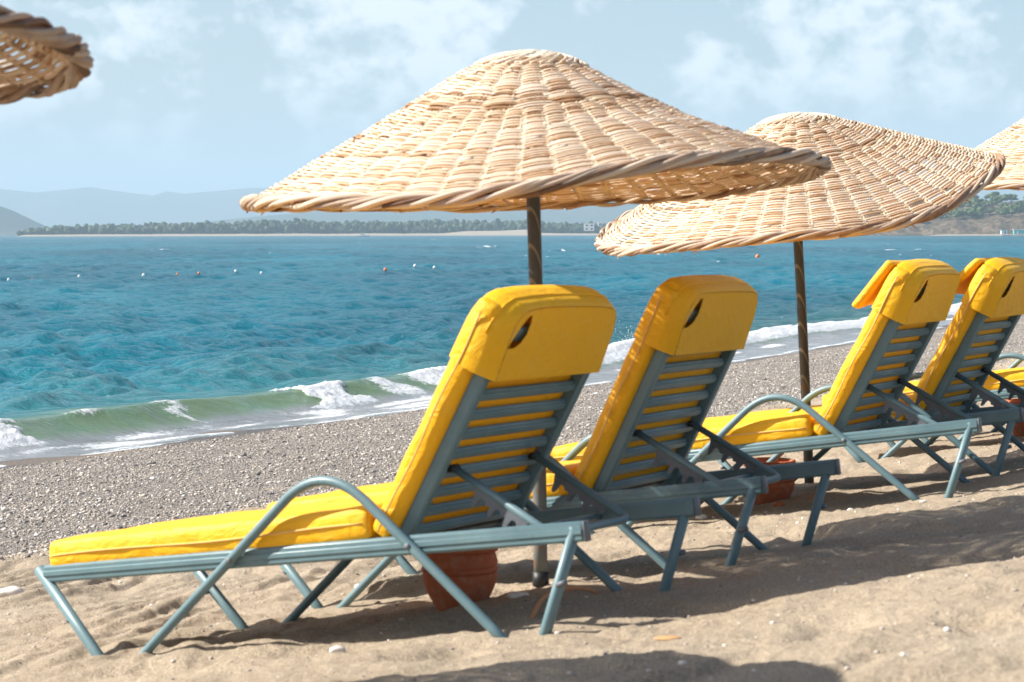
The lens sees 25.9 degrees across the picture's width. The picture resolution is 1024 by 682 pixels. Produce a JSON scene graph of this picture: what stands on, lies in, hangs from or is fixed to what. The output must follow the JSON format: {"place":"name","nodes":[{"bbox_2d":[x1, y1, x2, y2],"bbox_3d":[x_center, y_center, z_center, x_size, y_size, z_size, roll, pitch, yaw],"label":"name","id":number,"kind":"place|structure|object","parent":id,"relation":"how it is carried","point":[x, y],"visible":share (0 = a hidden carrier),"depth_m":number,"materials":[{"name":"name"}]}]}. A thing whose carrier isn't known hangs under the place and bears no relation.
{"place":"outdoors","nodes":[
{"label":"outdoors","id":0,"kind":"place"},
{"bbox_2d":[0,206,44,234],"bbox_3d":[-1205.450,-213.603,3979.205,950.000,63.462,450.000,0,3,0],"label":"headland","id":1,"kind":"structure","parent":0,"point":[12,222],"depth_m":3890.65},
{"bbox_2d":[22,230,639,235],"bbox_3d":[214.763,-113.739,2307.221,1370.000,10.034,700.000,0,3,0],"label":"land","id":2,"kind":"structure","parent":0,"point":[333,233],"depth_m":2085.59,"materials":[{"name":"beige sand"}]},
{"bbox_2d":[16,218,824,235],"bbox_3d":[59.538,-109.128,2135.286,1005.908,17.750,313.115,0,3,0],"label":"wood","id":3,"kind":"object","parent":2,"relation":"on","point":[265,226],"visible":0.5,"depth_m":1987.37,"materials":[{"name":"green plant"}]},
{"bbox_2d":[584,223,594,230],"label":"seaside building","id":4,"kind":"structure","parent":2,"relation":"on","point":[588,226],"depth_m":1983.40,"materials":[{"name":"white paint"}]},
{"bbox_2d":[597,222,607,226],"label":"seaside building","id":5,"kind":"structure","parent":2,"relation":"on","point":[600,223],"depth_m":1988.27,"materials":[{"name":"white paint"}]},
{"bbox_2d":[0,314,1023,681],"bbox_3d":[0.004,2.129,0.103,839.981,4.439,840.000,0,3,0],"label":"beach sand","id":6,"kind":"structure","parent":0,"point":[834,634],"depth_m":6.70,"materials":[{"name":"beige sand"}]},
{"bbox_2d":[0,586,23,596],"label":"stone","id":7,"kind":"object","parent":6,"relation":"on","point":[9,591],"visible":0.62,"depth_m":9.23,"materials":[{"name":"white stone"}]},
{"bbox_2d":[0,5,93,104],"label":"wicker umbrella","id":8,"kind":"object","parent":6,"relation":"on","point":[50,44],"visible":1,"depth_m":4.65,"materials":[{"name":"wicker"}]},
{"bbox_2d":[329,645,345,652],"bbox_3d":[-0.477,0.846,6.104,0.044,0.026,0.033,0,3,0],"label":"stone","id":9,"kind":"object","parent":6,"relation":"on","point":[337,648],"visible":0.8,"depth_m":6.09,"materials":[{"name":"white stone"}]},
{"bbox_2d":[34,285,701,655],"bbox_3d":[-0.480,0.428,6.617,1.947,1.012,0.757,-8,-2,31],"label":"sun lounger","id":10,"kind":"object","parent":6,"relation":"on","point":[525,362],"visible":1,"depth_m":6.29,"materials":[{"name":"yellow fabric"}]},
{"bbox_2d":[421,548,498,611],"bbox_3d":[-0.163,0.740,6.974,0.249,0.235,0.249,0,3,0],"label":"terracotta pot","id":11,"kind":"object","parent":6,"relation":"on","point":[472,575],"visible":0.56,"depth_m":6.88,"materials":[{"name":"orange ceramic"}]},
{"bbox_2d":[0,320,1023,571],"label":"shingle pebbles","id":12,"kind":"object","parent":6,"relation":"on","point":[142,496],"visible":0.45,"depth_m":17.05,"materials":[{"name":"grey gravel"}]},
{"bbox_2d":[507,591,528,598],"bbox_3d":[0.018,0.769,6.734,0.068,0.025,0.050,0,3,0],"label":"stone","id":13,"kind":"object","parent":6,"relation":"on","point":[512,595],"visible":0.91,"depth_m":6.72,"materials":[{"name":"grey stone"}]},
{"bbox_2d":[239,49,830,587],"bbox_3d":[0.075,-0.066,7.215,1.890,1.746,1.886,0,3,0],"label":"wicker umbrella","id":14,"kind":"object","parent":6,"relation":"on","point":[533,133],"visible":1,"depth_m":6.70,"materials":[{"name":"wicker"}]},
{"bbox_2d":[267,275,840,608],"bbox_3d":[0.075,0.374,7.682,1.947,1.029,0.757,-8,-2,28],"label":"sun lounger","id":15,"kind":"object","parent":6,"relation":"on","point":[691,333],"visible":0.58,"depth_m":7.28,"materials":[{"name":"yellow fabric"}]},
{"bbox_2d":[530,585,596,618],"bbox_3d":[0.138,0.739,6.352,0.040,0.073,0.279,2,4,43],"label":"twig","id":16,"kind":"object","parent":6,"relation":"on","point":[547,595],"visible":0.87,"depth_m":6.36,"materials":[{"name":"brown wood"}]},
{"bbox_2d":[654,636,681,639],"bbox_3d":[0.378,0.721,5.414,0.065,0.008,0.048,-2,3,-32],"label":"leaf","id":17,"kind":"object","parent":6,"relation":"on","point":[666,637],"visible":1,"depth_m":5.40,"materials":[{"name":"plant"}]},
{"bbox_2d":[695,514,706,518],"bbox_3d":[0.788,0.734,9.286,0.053,0.027,0.042,0,3,0],"label":"stone","id":18,"kind":"object","parent":6,"relation":"on","point":[703,516],"visible":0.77,"depth_m":9.27,"materials":[{"name":"grey stone"}]},
{"bbox_2d":[743,457,795,504],"bbox_3d":[1.140,0.637,9.877,0.235,0.225,0.235,0,3,0],"label":"terracotta pot","id":19,"kind":"object","parent":6,"relation":"on","point":[780,490],"visible":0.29,"depth_m":9.79,"materials":[{"name":"orange ceramic"}]},
{"bbox_2d":[773,502,783,506],"bbox_3d":[1.126,0.692,9.415,0.048,0.025,0.036,0,3,0],"label":"pottery shard","id":20,"kind":"object","parent":6,"relation":"on","point":[778,504],"visible":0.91,"depth_m":9.40,"materials":[{"name":"ceramic"}]},
{"bbox_2d":[550,259,1023,534],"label":"sun lounger","id":21,"kind":"object","parent":6,"relation":"on","point":[911,301],"visible":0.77,"depth_m":8.90,"materials":[{"name":"yellow fabric"}]},
{"bbox_2d":[594,112,1005,482],"bbox_3d":[1.333,-0.194,10.395,1.898,1.744,1.897,0,3,0],"label":"wicker umbrella","id":22,"kind":"object","parent":6,"relation":"on","point":[847,147],"visible":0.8,"depth_m":9.84,"materials":[{"name":"wicker"}]},
{"bbox_2d":[703,257,1023,504],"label":"sun lounger","id":23,"kind":"object","parent":6,"relation":"on","point":[977,334],"visible":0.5,"depth_m":9.58,"materials":[{"name":"yellow fabric"}]},
{"bbox_2d":[822,353,1023,462],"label":"sun lounger","id":24,"kind":"object","parent":6,"relation":"on","point":[1012,373],"visible":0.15,"depth_m":11.88,"materials":[{"name":"yellow fabric"}]},
{"bbox_2d":[916,118,1023,190],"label":"wicker umbrella","id":25,"kind":"object","parent":6,"relation":"on","point":[1008,142],"visible":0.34,"depth_m":12.64,"materials":[{"name":"wicker"}]},
{"bbox_2d":[921,367,1021,444],"bbox_3d":[3.193,0.074,12.975,1.947,1.021,0.757,-7,-1,28],"label":"sun lounger","id":26,"kind":"object","parent":6,"relation":"on","point":[994,429],"depth_m":13.01,"materials":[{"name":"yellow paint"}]},
{"bbox_2d":[1006,398,1023,436],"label":"terracotta pot","id":27,"kind":"object","parent":6,"relation":"on","point":[1018,429],"visible":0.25,"depth_m":12.59,"materials":[{"name":"orange ceramic"}]},
{"bbox_2d":[0,235,1023,466],"bbox_3d":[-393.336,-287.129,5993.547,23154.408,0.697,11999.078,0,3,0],"label":"sea","id":28,"kind":"structure","parent":0,"point":[111,348],"depth_m":54.04,"materials":[{"name":"blue liquid"}]},
{"bbox_2d":[356,233,369,236],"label":"motor boat","id":29,"kind":"object","parent":28,"relation":"on","point":[362,235],"visible":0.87,"depth_m":1227.74,"materials":[{"name":"white paint"}]},
{"bbox_2d":[0,182,1023,226],"bbox_3d":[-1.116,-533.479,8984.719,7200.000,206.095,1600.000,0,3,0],"label":"hills","id":30,"kind":"structure","parent":0,"point":[81,206],"depth_m":8538.41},
{"bbox_2d":[0,0,1023,194],"label":"sky","id":31,"kind":"structure","parent":0,"point":[178,96],"materials":[{"name":"blue"}]},
{"bbox_2d":[203,197,1009,224],"bbox_3d":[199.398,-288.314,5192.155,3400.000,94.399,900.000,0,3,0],"label":"nearer hills","id":32,"kind":"structure","parent":0,"point":[587,214],"depth_m":4942.17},
{"bbox_2d":[814,201,1023,235],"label":"cliff","id":33,"kind":"structure","parent":0,"point":[993,223],"depth_m":1305.29,"materials":[{"name":"stone"}]},
{"bbox_2d":[938,214,947,219],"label":"pine tree","id":34,"kind":"object","parent":33,"relation":"on","point":[943,216],"visible":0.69,"depth_m":1313.47,"materials":[{"name":"green plant"}]},
{"bbox_2d":[948,210,960,217],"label":"pine tree","id":35,"kind":"object","parent":33,"relation":"on","point":[952,212],"visible":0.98,"depth_m":1322.41,"materials":[{"name":"green plant"}]},
{"bbox_2d":[953,212,962,216],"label":"pine tree","id":36,"kind":"object","parent":33,"relation":"on","point":[956,214],"visible":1,"depth_m":1313.14,"materials":[{"name":"green plant"}]},
{"bbox_2d":[957,209,970,217],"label":"pine tree","id":37,"kind":"object","parent":33,"relation":"on","point":[963,212],"visible":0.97,"depth_m":1322.82,"materials":[{"name":"green plant"}]},
{"bbox_2d":[963,208,979,218],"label":"pine tree","id":38,"kind":"object","parent":33,"relation":"on","point":[971,211],"visible":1,"depth_m":1313.59,"materials":[{"name":"green plant"}]},
{"bbox_2d":[965,201,980,207],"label":"pine tree","id":39,"kind":"object","parent":33,"relation":"on","point":[974,204],"visible":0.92,"depth_m":1360.73,"materials":[{"name":"green plant"}]},
{"bbox_2d":[967,197,978,203],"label":"pine tree","id":40,"kind":"object","parent":33,"relation":"on","point":[973,199],"visible":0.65,"depth_m":1381.76,"materials":[{"name":"green plant"}]},
{"bbox_2d":[971,213,983,218],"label":"pine tree","id":41,"kind":"object","parent":33,"relation":"on","point":[980,215],"visible":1,"depth_m":1316.01,"materials":[{"name":"green plant"}]},
{"bbox_2d":[983,208,994,215],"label":"pine tree","id":42,"kind":"object","parent":33,"relation":"on","point":[989,210],"visible":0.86,"depth_m":1342.09,"materials":[{"name":"green plant"}]},
{"bbox_2d":[980,200,998,208],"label":"pine tree","id":43,"kind":"object","parent":33,"relation":"on","point":[989,202],"visible":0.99,"depth_m":1365.43,"materials":[{"name":"green plant"}]},
{"bbox_2d":[984,191,999,198],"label":"pine tree","id":44,"kind":"object","parent":33,"relation":"on","point":[986,196],"visible":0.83,"depth_m":1426.04,"materials":[{"name":"green plant"}]},
{"bbox_2d":[990,196,1003,202],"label":"pine tree","id":45,"kind":"object","parent":33,"relation":"on","point":[994,198],"visible":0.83,"depth_m":1391.95,"materials":[{"name":"green plant"}]},
{"bbox_2d":[998,202,1007,208],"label":"pine tree","id":46,"kind":"object","parent":33,"relation":"on","point":[1001,205],"visible":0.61,"depth_m":1361.31,"materials":[{"name":"green plant"}]},
{"bbox_2d":[999,209,1007,216],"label":"pine tree","id":47,"kind":"object","parent":33,"relation":"on","point":[1002,211],"visible":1,"depth_m":1311.12,"materials":[{"name":"green plant"}]},
{"bbox_2d":[1001,194,1017,203],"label":"pine tree","id":48,"kind":"object","parent":33,"relation":"on","point":[1008,196],"visible":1,"depth_m":1395.80,"materials":[{"name":"green plant"}]},
{"bbox_2d":[1002,205,1020,215],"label":"pine tree","id":49,"kind":"object","parent":33,"relation":"on","point":[1007,209],"visible":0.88,"depth_m":1335.69,"materials":[{"name":"green plant"}]},
{"bbox_2d":[1007,208,1017,215],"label":"pine tree","id":50,"kind":"object","parent":33,"relation":"on","point":[1011,212],"visible":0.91,"depth_m":1333.62,"materials":[{"name":"green plant"}]},
{"bbox_2d":[1005,205,1023,211],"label":"pine tree","id":51,"kind":"object","parent":33,"relation":"on","point":[1016,208],"visible":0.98,"depth_m":1335.11,"materials":[{"name":"green plant"}]},
{"bbox_2d":[1013,202,1022,205],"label":"pine tree","id":52,"kind":"object","parent":33,"relation":"on","point":[1017,204],"visible":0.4,"depth_m":1362.43,"materials":[{"name":"green plant"}]},
{"bbox_2d":[929,234,1023,235],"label":"cove beach","id":53,"kind":"structure","parent":0,"point":[979,235],"depth_m":1280.62,"materials":[{"name":"beige sand"}]},
{"bbox_2d":[1013,230,1023,233],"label":"beach hut","id":54,"kind":"object","parent":53,"relation":"on","point":[1018,231],"visible":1,"depth_m":1277.00,"materials":[{"name":"teal paint"}]}
]}

